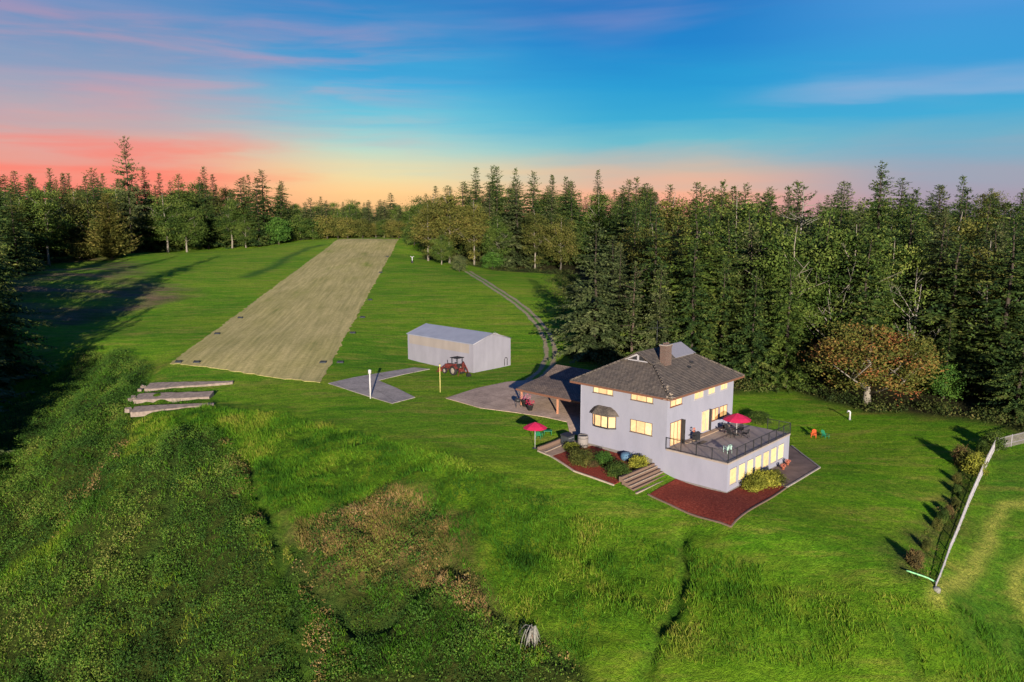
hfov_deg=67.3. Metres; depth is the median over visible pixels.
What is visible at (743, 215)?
alder tree
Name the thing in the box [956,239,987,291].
fir tree
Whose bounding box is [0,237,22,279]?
fir tree
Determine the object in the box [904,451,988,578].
fence planting
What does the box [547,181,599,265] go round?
fir tree
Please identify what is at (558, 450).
gravel strip
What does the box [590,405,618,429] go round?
bay window
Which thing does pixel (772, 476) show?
shrub
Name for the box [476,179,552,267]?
fir tree
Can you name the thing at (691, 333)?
fir tree
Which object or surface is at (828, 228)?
tree
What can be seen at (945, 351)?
fir tree
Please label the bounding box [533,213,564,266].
fir tree
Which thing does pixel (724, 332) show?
fir tree
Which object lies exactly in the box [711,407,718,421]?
window
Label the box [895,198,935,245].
fir tree
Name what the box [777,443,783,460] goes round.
window
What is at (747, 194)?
fir tree
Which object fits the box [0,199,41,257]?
alder tree
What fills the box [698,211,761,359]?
fir tree
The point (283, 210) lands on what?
fir tree
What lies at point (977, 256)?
alder tree
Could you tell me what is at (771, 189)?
fir tree
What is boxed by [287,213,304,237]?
bushy tree
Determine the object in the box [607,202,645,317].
fir tree
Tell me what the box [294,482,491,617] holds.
dry grass
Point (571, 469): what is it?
garden edging
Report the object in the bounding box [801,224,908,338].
alder tree
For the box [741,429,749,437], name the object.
patio chair
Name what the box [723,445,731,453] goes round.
garden chair
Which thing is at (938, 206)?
fir tree
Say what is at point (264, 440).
tall grass
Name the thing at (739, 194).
fir tree
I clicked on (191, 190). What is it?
fir tree
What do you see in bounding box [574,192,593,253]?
fir tree
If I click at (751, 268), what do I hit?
fir tree
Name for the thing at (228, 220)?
fir tree
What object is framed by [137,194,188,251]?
alder tree
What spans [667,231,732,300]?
alder tree
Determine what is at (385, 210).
fir tree
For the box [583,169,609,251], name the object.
fir tree
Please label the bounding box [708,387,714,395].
window
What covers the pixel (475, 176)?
fir tree
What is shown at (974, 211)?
fir tree
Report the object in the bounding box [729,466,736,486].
window
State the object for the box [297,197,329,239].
fir tree
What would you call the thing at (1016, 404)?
fir tree
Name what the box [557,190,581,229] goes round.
fir tree
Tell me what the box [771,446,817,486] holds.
patio
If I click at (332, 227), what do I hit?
bushy tree
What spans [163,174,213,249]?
fir tree
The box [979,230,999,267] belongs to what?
fir tree
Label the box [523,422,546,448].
patio umbrella
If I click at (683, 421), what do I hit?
door leaf
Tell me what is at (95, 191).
fir tree
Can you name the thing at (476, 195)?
fir tree
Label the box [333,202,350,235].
fir tree
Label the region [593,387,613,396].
window
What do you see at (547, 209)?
fir tree
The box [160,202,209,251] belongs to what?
alder tree
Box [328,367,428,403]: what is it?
concrete path
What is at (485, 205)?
fir tree
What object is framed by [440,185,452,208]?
fir tree
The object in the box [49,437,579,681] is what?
dry scrub
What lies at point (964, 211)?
alder tree
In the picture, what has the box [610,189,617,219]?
fir tree
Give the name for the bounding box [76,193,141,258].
cedar tree
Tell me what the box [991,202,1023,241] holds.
fir tree
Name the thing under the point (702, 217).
fir tree
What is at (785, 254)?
alder tree
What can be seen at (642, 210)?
fir tree
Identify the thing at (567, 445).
shrub
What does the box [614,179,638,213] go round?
fir tree
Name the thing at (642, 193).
alder tree
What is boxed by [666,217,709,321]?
fir tree
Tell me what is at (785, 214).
alder tree
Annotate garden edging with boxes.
[537,450,613,485]
[544,443,563,451]
[648,487,786,527]
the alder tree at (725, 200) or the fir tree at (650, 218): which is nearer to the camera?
the fir tree at (650, 218)
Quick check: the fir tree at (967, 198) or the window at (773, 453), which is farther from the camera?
the fir tree at (967, 198)
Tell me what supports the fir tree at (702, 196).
on the ground at (158, 313)
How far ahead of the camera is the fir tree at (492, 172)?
318.20 m
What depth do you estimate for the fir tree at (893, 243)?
134.94 m
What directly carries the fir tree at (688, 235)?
on the ground at (158, 313)
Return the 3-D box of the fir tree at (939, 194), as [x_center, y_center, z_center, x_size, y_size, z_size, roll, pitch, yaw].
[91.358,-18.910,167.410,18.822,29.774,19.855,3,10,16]
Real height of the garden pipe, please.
0.738 m
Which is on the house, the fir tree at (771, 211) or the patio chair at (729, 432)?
the patio chair at (729, 432)
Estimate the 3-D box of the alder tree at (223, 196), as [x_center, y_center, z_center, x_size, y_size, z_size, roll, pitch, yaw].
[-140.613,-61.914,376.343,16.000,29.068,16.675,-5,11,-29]
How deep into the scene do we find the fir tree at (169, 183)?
377.58 m
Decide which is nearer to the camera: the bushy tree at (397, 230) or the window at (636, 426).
the window at (636, 426)
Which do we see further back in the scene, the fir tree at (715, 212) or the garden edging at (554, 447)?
the fir tree at (715, 212)
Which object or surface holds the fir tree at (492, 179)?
on the ground at (158, 313)
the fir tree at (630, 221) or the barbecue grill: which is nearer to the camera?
the barbecue grill
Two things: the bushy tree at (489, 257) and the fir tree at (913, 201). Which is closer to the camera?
the fir tree at (913, 201)
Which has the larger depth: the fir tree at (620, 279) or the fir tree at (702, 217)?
the fir tree at (702, 217)
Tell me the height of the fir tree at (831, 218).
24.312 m
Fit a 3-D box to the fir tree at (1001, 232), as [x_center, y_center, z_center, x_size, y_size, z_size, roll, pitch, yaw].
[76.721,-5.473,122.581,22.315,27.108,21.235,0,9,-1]
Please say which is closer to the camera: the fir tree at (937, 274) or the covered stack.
the covered stack
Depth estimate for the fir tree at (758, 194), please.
210.36 m
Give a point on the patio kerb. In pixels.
(802, 477)
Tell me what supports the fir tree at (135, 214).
on the ground at (158, 313)
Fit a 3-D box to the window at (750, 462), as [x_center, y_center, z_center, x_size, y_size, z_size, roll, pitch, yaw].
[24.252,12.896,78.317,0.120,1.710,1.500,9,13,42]
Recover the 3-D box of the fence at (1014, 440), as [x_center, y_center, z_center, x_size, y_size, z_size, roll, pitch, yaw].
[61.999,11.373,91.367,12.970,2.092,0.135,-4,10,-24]
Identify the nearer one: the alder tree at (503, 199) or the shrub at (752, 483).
the shrub at (752, 483)
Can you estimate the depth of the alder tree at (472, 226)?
268.58 m
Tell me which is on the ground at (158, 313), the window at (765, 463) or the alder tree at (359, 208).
the alder tree at (359, 208)
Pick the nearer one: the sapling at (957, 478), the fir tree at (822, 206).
the sapling at (957, 478)
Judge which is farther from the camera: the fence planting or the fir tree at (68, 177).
the fir tree at (68, 177)
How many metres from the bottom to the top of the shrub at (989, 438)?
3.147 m
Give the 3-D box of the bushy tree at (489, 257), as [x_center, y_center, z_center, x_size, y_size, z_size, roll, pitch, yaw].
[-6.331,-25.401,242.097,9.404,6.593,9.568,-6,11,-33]
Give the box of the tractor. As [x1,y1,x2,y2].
[436,356,471,376]
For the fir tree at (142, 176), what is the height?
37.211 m
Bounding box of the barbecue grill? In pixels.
[691,431,701,441]
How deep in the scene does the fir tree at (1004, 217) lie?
149.12 m
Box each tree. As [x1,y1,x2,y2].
[0,174,54,270]
[0,175,22,202]
[0,189,45,276]
[0,196,51,267]
[0,198,57,397]
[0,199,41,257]
[0,235,41,314]
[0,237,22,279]
[0,336,35,411]
[3,171,32,215]
[9,186,81,264]
[11,183,46,257]
[20,173,40,200]
[22,178,61,254]
[24,177,65,262]
[41,168,70,255]
[42,185,111,257]
[50,173,82,254]
[61,240,96,259]
[63,173,71,197]
[64,175,101,257]
[70,189,96,220]
[71,167,112,242]
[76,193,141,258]
[92,178,103,202]
[99,173,107,195]
[100,186,117,200]
[102,188,137,234]
[103,136,156,252]
[125,183,145,247]
[128,182,179,252]
[131,167,174,248]
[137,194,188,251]
[151,172,183,249]
[151,185,162,241]
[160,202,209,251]
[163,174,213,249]
[165,182,174,201]
[166,188,195,216]
[173,190,202,207]
[182,183,209,243]
[184,182,212,198]
[188,166,229,249]
[193,177,204,197]
[200,193,217,224]
[204,174,231,243]
[210,197,249,247]
[212,185,239,220]
[217,178,260,248]
[218,192,238,245]
[231,214,258,247]
[233,178,275,246]
[237,176,247,214]
[242,174,262,221]
[243,170,294,246]
[264,216,293,244]
[269,180,298,237]
[270,185,296,241]
[278,207,300,238]
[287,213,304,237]
[289,203,304,216]
[289,217,311,239]
[296,216,325,239]
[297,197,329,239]
[305,200,328,219]
[311,213,337,238]
[315,206,335,238]
[321,202,335,217]
[323,201,345,215]
[325,217,344,238]
[327,209,345,235]
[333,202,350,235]
[334,212,355,235]
[334,214,360,237]
[335,203,362,219]
[340,199,363,216]
[349,218,372,237]
[350,204,364,237]
[353,201,376,237]
[368,221,381,235]
[371,200,394,237]
[373,199,384,219]
[374,218,388,237]
[378,193,398,235]
[379,217,400,237]
[387,205,406,220]
[387,219,408,237]
[388,207,406,237]
[396,213,417,229]
[398,195,434,225]
[399,224,424,245]
[406,204,443,260]
[414,186,447,246]
[414,193,430,237]
[415,197,450,258]
[426,234,454,264]
[429,191,466,262]
[438,181,479,250]
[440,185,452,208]
[453,189,482,256]
[454,201,494,264]
[455,203,487,249]
[459,167,485,205]
[461,179,483,236]
[466,182,500,259]
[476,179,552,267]
[478,215,519,265]
[479,165,505,220]
[479,251,504,268]
[480,182,506,244]
[481,166,510,246]
[488,175,504,215]
[496,186,523,216]
[500,167,526,241]
[505,181,514,224]
[514,186,547,261]
[515,212,552,268]
[519,172,545,254]
[533,175,561,259]
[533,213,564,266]
[534,196,563,224]
[536,192,554,209]
[537,216,582,269]
[537,222,639,363]
[541,186,555,220]
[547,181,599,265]
[548,174,559,207]
[554,176,582,256]
[554,194,580,216]
[557,182,589,216]
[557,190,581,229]
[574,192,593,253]
[577,236,635,327]
[580,192,618,251]
[580,197,589,238]
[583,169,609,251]
[584,191,639,273]
[596,243,634,340]
[600,196,625,252]
[604,176,649,265]
[605,200,640,281]
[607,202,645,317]
[607,223,651,274]
[609,206,685,353]
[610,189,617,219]
[610,195,626,241]
[612,199,760,372]
[612,261,648,354]
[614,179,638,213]
[617,201,651,281]
[621,223,671,312]
[623,228,684,318]
[625,193,669,273]
[629,263,683,351]
[630,187,654,205]
[634,183,669,232]
[640,193,696,257]
[641,191,658,220]
[648,221,677,286]
[650,240,724,359]
[659,184,676,236]
[666,211,685,269]
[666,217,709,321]
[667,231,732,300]
[671,182,711,238]
[671,213,707,290]
[673,193,726,297]
[685,207,710,241]
[688,254,748,362]
[689,185,720,235]
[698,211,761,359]
[703,179,740,294]
[706,191,740,220]
[706,223,793,364]
[707,199,793,286]
[710,204,722,220]
[716,202,766,335]
[719,270,787,392]
[724,184,743,234]
[729,192,751,252]
[730,226,843,351]
[736,182,755,223]
[740,192,784,252]
[741,259,824,393]
[747,193,763,235]
[754,193,778,253]
[755,195,783,329]
[756,202,773,303]
[759,231,812,280]
[761,186,784,214]
[762,209,799,237]
[762,224,820,360]
[768,228,855,376]
[772,185,796,236]
[775,180,828,292]
[779,180,816,252]
[789,318,955,405]
[799,211,823,240]
[801,202,853,333]
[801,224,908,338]
[802,233,929,388]
[802,262,861,373]
[804,203,822,232]
[806,204,855,236]
[810,205,827,240]
[819,209,840,233]
[820,195,831,223]
[822,193,858,233]
[826,181,860,260]
[826,190,847,219]
[827,215,844,274]
[827,224,856,301]
[831,160,910,376]
[840,206,878,285]
[841,183,856,223]
[843,213,868,232]
[847,241,947,363]
[853,197,901,230]
[855,174,899,239]
[860,205,940,280]
[877,200,948,363]
[877,266,947,380]
[887,235,1010,396]
[888,178,921,242]
[889,187,933,293]
[889,230,902,355]
[892,195,911,233]
[893,209,973,382]
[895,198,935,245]
[904,208,932,281]
[914,196,933,227]
[918,314,969,395]
[919,215,972,334]
[921,193,937,220]
[922,206,975,327]
[923,184,956,245]
[924,184,952,245]
[924,358,972,401]
[926,212,993,275]
[934,242,1023,354]
[937,204,1023,398]
[948,176,977,266]
[948,201,982,222]
[951,187,992,265]
[953,285,1021,353]
[955,198,969,230]
[955,221,1020,373]
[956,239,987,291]
[961,261,1023,398]
[967,200,978,226]
[967,213,1002,238]
[968,189,1015,222]
[970,194,1011,250]
[972,311,1023,427]
[979,199,1005,225]
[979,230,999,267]
[982,214,1017,256]
[986,201,1023,257]
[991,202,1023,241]
[993,215,1023,330]
[1002,211,1023,263]
[1002,232,1023,266]
[1004,201,1023,243]
[1011,188,1023,227]
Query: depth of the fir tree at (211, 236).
339.56 m
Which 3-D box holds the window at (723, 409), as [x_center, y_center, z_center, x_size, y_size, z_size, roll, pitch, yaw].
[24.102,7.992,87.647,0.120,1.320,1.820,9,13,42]
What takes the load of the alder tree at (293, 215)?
on the ground at (158, 313)
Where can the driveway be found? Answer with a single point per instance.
(501, 396)
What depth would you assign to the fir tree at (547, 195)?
293.61 m
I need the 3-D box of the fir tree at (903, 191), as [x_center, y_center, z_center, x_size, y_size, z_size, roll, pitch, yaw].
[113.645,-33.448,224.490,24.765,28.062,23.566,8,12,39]
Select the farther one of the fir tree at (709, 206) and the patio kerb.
the fir tree at (709, 206)
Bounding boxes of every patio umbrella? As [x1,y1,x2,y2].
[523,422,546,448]
[723,413,750,435]
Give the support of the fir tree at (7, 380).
on the ground at (158, 313)
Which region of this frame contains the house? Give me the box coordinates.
[570,321,790,492]
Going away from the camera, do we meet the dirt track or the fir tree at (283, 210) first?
the dirt track
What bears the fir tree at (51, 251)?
on the ground at (158, 313)
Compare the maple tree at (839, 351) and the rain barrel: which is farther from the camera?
the maple tree at (839, 351)
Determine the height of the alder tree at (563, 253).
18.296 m
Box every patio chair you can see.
[726,429,734,437]
[737,424,743,431]
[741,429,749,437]
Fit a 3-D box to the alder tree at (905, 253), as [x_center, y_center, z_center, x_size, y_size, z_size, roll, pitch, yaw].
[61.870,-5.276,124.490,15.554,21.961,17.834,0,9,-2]
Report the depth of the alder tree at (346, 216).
358.43 m
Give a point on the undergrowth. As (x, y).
(565, 278)
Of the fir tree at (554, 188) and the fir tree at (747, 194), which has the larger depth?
the fir tree at (554, 188)
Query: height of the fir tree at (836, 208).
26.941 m
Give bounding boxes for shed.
[406,323,510,372]
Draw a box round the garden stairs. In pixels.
[619,463,666,493]
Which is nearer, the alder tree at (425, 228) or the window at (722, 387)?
the window at (722, 387)
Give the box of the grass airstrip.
[170,239,398,382]
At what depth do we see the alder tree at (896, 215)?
140.64 m
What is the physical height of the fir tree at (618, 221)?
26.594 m
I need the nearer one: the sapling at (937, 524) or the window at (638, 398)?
the sapling at (937, 524)
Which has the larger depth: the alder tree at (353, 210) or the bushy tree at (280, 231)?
the alder tree at (353, 210)
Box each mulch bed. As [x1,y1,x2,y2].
[553,446,647,484]
[650,479,784,524]
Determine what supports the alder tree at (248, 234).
on the ground at (158, 313)
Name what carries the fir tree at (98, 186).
on the ground at (158, 313)
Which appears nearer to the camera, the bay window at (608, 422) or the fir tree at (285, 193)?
the bay window at (608, 422)
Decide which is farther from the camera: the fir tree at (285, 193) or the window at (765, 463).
the fir tree at (285, 193)
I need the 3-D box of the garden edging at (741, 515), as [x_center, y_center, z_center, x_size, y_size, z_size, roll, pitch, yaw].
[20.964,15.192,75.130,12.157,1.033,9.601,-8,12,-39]
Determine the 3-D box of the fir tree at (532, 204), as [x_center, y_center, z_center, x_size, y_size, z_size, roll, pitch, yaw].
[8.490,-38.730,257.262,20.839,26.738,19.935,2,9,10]
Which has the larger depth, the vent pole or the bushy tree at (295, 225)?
the bushy tree at (295, 225)
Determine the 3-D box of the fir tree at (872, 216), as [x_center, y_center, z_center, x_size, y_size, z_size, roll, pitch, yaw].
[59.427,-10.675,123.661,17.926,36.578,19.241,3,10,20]
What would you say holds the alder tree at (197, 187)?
on the ground at (158, 313)
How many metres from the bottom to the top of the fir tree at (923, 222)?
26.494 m
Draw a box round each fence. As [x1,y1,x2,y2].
[935,440,995,585]
[997,432,1023,446]
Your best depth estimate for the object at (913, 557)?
63.88 m
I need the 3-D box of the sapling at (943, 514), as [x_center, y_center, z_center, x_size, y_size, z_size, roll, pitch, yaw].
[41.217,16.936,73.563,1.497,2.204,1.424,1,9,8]
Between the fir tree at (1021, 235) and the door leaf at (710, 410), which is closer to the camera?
the door leaf at (710, 410)
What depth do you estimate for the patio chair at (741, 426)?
85.03 m
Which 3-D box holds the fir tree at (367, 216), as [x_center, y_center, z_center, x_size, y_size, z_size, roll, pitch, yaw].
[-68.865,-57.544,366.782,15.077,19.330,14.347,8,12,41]
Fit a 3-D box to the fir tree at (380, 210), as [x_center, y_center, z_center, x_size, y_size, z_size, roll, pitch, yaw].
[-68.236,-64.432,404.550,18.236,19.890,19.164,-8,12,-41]
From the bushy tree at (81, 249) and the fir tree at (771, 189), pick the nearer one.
the fir tree at (771, 189)
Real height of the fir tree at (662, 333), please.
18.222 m
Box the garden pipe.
[906,570,935,581]
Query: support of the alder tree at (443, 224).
on the ground at (158, 313)
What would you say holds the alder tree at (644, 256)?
on the ground at (158, 313)
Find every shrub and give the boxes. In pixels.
[450,254,467,271]
[563,442,579,452]
[565,447,594,467]
[587,459,600,467]
[592,449,616,466]
[603,459,633,479]
[628,454,649,469]
[737,472,773,492]
[744,409,773,424]
[750,467,783,488]
[767,467,788,482]
[959,450,989,475]
[978,430,1009,451]
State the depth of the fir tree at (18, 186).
277.33 m
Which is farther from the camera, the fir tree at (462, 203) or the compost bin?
the fir tree at (462, 203)
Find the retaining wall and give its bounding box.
[537,438,560,450]
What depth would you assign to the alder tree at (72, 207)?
277.50 m
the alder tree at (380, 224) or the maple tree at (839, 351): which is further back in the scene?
the alder tree at (380, 224)
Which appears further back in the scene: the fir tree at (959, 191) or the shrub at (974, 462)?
the fir tree at (959, 191)
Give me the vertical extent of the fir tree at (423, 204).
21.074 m
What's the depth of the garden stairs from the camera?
77.46 m
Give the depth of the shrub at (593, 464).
79.71 m
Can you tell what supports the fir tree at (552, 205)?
on the ground at (158, 313)
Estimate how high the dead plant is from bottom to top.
2.007 m
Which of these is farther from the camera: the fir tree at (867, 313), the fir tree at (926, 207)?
the fir tree at (926, 207)
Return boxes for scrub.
[0,346,584,681]
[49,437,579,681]
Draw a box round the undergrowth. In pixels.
[66,235,1023,429]
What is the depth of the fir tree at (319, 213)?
370.98 m
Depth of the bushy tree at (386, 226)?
349.98 m
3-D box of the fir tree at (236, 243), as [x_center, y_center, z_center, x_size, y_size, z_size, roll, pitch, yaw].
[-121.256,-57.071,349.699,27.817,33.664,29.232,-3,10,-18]
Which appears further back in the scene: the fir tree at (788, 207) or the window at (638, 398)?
the fir tree at (788, 207)
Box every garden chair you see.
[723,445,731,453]
[821,430,829,437]
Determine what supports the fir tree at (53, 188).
on the ground at (158, 313)
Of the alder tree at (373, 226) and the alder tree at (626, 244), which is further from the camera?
the alder tree at (373, 226)
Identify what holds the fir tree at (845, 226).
on the ground at (158, 313)
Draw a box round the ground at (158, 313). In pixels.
[0,217,1023,681]
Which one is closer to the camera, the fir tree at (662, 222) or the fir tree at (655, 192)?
the fir tree at (662, 222)
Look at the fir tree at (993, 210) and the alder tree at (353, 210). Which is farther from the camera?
the alder tree at (353, 210)
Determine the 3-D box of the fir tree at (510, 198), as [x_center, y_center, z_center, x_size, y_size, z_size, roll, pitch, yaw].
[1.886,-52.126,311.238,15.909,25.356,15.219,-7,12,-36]
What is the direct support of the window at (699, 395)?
in the house
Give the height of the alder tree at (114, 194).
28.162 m
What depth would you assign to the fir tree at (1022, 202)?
180.06 m
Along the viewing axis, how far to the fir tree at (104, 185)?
390.24 m
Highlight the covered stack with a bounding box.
[620,452,632,460]
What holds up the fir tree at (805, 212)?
on the ground at (158, 313)
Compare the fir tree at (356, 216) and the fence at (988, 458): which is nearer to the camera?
the fence at (988, 458)
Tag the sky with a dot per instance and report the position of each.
(362, 101)
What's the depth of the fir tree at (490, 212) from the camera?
262.67 m
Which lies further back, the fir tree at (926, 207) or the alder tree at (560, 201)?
the alder tree at (560, 201)
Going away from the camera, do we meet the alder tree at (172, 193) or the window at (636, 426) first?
the window at (636, 426)
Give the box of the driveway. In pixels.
[446,379,579,434]
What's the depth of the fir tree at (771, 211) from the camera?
140.20 m
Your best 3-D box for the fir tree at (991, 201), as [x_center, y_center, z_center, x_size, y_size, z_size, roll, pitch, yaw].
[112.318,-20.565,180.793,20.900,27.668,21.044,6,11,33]
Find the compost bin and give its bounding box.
[560,432,574,443]
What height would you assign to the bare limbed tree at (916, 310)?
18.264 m
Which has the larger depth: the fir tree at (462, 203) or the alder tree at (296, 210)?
the alder tree at (296, 210)
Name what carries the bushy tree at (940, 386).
on the ground at (158, 313)
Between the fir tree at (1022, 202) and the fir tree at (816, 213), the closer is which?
the fir tree at (1022, 202)
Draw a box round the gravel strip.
[540,440,591,455]
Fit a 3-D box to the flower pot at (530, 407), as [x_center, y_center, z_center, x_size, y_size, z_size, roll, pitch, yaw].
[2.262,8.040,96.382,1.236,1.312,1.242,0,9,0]
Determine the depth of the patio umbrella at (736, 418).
83.16 m
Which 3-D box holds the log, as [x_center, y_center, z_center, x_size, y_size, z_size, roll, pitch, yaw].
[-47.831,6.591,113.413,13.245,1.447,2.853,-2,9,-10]
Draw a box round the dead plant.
[514,615,539,649]
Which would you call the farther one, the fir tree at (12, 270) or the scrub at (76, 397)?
the fir tree at (12, 270)
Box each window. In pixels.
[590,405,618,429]
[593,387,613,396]
[629,419,652,436]
[630,394,652,403]
[670,398,681,407]
[694,391,703,400]
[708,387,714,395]
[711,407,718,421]
[719,404,726,417]
[720,383,727,390]
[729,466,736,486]
[737,462,744,481]
[746,458,753,476]
[754,454,761,472]
[762,450,768,468]
[770,446,776,464]
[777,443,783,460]
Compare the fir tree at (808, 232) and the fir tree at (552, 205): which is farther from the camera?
the fir tree at (552, 205)
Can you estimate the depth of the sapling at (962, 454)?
84.03 m
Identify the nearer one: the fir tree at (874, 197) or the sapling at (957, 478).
the sapling at (957, 478)
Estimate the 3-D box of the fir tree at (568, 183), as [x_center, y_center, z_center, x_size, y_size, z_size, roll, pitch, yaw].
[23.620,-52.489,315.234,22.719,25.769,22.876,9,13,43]
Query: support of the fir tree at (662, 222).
on the ground at (158, 313)
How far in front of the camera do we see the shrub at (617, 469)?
77.64 m
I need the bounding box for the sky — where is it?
[0,0,1023,216]
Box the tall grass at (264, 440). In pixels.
[0,352,1023,681]
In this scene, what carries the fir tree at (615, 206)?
on the ground at (158, 313)
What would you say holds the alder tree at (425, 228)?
on the ground at (158, 313)
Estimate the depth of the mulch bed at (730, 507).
73.63 m
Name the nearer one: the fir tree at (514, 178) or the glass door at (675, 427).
the glass door at (675, 427)
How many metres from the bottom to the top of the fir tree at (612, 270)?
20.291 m
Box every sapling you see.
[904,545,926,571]
[921,538,933,551]
[931,517,943,530]
[935,507,950,523]
[944,505,954,518]
[948,443,969,462]
[951,483,962,496]
[951,497,961,508]
[952,472,962,483]
[955,450,970,469]
[975,440,990,452]
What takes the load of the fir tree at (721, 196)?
on the ground at (158, 313)
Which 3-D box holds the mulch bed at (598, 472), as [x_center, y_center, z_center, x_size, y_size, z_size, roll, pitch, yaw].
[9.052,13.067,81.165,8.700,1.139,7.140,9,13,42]
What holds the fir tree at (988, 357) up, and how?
on the ground at (158, 313)
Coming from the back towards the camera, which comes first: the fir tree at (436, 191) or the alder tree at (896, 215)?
the fir tree at (436, 191)
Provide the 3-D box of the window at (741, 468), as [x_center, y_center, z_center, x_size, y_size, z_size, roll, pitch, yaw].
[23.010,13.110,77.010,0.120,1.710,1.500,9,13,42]
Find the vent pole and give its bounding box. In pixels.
[368,369,370,398]
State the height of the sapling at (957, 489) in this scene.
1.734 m
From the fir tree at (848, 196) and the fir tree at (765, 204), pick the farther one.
the fir tree at (848, 196)
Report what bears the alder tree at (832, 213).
on the ground at (158, 313)
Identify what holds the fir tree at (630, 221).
on the ground at (158, 313)
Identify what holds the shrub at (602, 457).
on the mulch bed at (598, 472)
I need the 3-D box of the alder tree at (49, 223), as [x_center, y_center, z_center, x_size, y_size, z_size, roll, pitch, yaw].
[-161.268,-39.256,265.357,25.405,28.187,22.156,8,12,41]
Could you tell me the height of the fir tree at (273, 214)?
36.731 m
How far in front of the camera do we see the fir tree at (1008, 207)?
153.95 m
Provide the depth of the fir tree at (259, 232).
336.99 m
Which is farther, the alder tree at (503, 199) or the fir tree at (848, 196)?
the alder tree at (503, 199)
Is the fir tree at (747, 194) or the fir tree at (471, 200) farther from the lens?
the fir tree at (471, 200)
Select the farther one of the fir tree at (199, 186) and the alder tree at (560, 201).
the fir tree at (199, 186)
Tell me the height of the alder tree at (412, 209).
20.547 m
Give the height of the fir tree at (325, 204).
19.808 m
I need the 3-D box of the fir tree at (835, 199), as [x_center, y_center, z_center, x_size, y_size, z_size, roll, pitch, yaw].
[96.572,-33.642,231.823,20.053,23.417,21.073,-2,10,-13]
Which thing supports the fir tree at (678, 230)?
on the ground at (158, 313)
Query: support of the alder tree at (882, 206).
on the ground at (158, 313)
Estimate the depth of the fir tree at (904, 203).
174.71 m
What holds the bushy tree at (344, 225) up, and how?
on the ground at (158, 313)
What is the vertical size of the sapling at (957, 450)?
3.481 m
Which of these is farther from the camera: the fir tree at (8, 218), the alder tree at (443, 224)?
the alder tree at (443, 224)
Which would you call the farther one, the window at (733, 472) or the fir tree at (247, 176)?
the fir tree at (247, 176)
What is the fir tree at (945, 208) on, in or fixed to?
on the ground at (158, 313)
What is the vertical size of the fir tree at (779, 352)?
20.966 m
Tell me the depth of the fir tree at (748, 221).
134.74 m
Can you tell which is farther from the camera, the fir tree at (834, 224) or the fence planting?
the fir tree at (834, 224)
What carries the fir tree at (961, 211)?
on the ground at (158, 313)
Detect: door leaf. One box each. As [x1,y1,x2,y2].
[681,419,685,443]
[709,409,711,429]
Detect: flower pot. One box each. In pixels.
[520,394,530,406]
[525,400,533,410]
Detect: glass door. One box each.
[670,419,680,446]
[701,409,708,432]
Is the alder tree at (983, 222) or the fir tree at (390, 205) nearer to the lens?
the alder tree at (983, 222)
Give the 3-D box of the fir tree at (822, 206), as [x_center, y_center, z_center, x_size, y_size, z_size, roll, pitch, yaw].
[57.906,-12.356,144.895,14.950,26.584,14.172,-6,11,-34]
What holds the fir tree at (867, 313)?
on the ground at (158, 313)
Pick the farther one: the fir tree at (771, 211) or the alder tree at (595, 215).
the alder tree at (595, 215)
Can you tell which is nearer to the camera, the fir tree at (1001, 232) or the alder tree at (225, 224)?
the fir tree at (1001, 232)
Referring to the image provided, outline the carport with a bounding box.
[516,364,591,413]
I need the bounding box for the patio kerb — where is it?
[786,445,820,487]
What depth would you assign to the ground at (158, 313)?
75.52 m
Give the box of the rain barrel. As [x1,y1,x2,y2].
[577,434,588,447]
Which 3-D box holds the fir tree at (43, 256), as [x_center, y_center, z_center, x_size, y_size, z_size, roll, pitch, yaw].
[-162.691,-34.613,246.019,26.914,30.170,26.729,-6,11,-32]
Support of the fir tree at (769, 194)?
on the ground at (158, 313)
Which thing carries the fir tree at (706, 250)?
on the ground at (158, 313)
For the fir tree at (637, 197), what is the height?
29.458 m
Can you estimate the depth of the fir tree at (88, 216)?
277.81 m
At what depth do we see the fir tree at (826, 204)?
222.28 m
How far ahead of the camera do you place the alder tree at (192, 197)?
372.72 m
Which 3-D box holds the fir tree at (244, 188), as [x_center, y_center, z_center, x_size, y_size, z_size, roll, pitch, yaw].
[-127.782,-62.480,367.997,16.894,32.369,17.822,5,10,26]
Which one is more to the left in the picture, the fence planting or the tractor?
the tractor
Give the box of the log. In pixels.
[137,381,233,391]
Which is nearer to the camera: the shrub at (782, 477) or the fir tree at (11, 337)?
the shrub at (782, 477)
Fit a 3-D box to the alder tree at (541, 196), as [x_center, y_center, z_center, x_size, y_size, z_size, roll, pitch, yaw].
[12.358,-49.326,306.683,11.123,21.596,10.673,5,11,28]
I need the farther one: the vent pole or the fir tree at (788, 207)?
the fir tree at (788, 207)
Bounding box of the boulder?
[933,586,940,593]
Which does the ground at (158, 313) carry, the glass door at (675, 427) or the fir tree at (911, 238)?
the fir tree at (911, 238)
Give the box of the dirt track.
[464,271,557,379]
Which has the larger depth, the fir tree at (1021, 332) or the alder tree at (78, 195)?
the alder tree at (78, 195)
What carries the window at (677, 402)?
in the house
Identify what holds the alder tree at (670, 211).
on the ground at (158, 313)
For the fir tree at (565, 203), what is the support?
on the ground at (158, 313)
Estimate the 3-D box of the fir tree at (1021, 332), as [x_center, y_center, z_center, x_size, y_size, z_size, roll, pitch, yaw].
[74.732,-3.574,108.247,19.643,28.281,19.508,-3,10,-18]
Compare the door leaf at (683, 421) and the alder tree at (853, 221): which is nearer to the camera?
the door leaf at (683, 421)
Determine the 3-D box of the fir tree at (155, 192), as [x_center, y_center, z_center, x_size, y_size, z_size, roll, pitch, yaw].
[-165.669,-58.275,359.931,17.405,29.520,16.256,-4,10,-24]

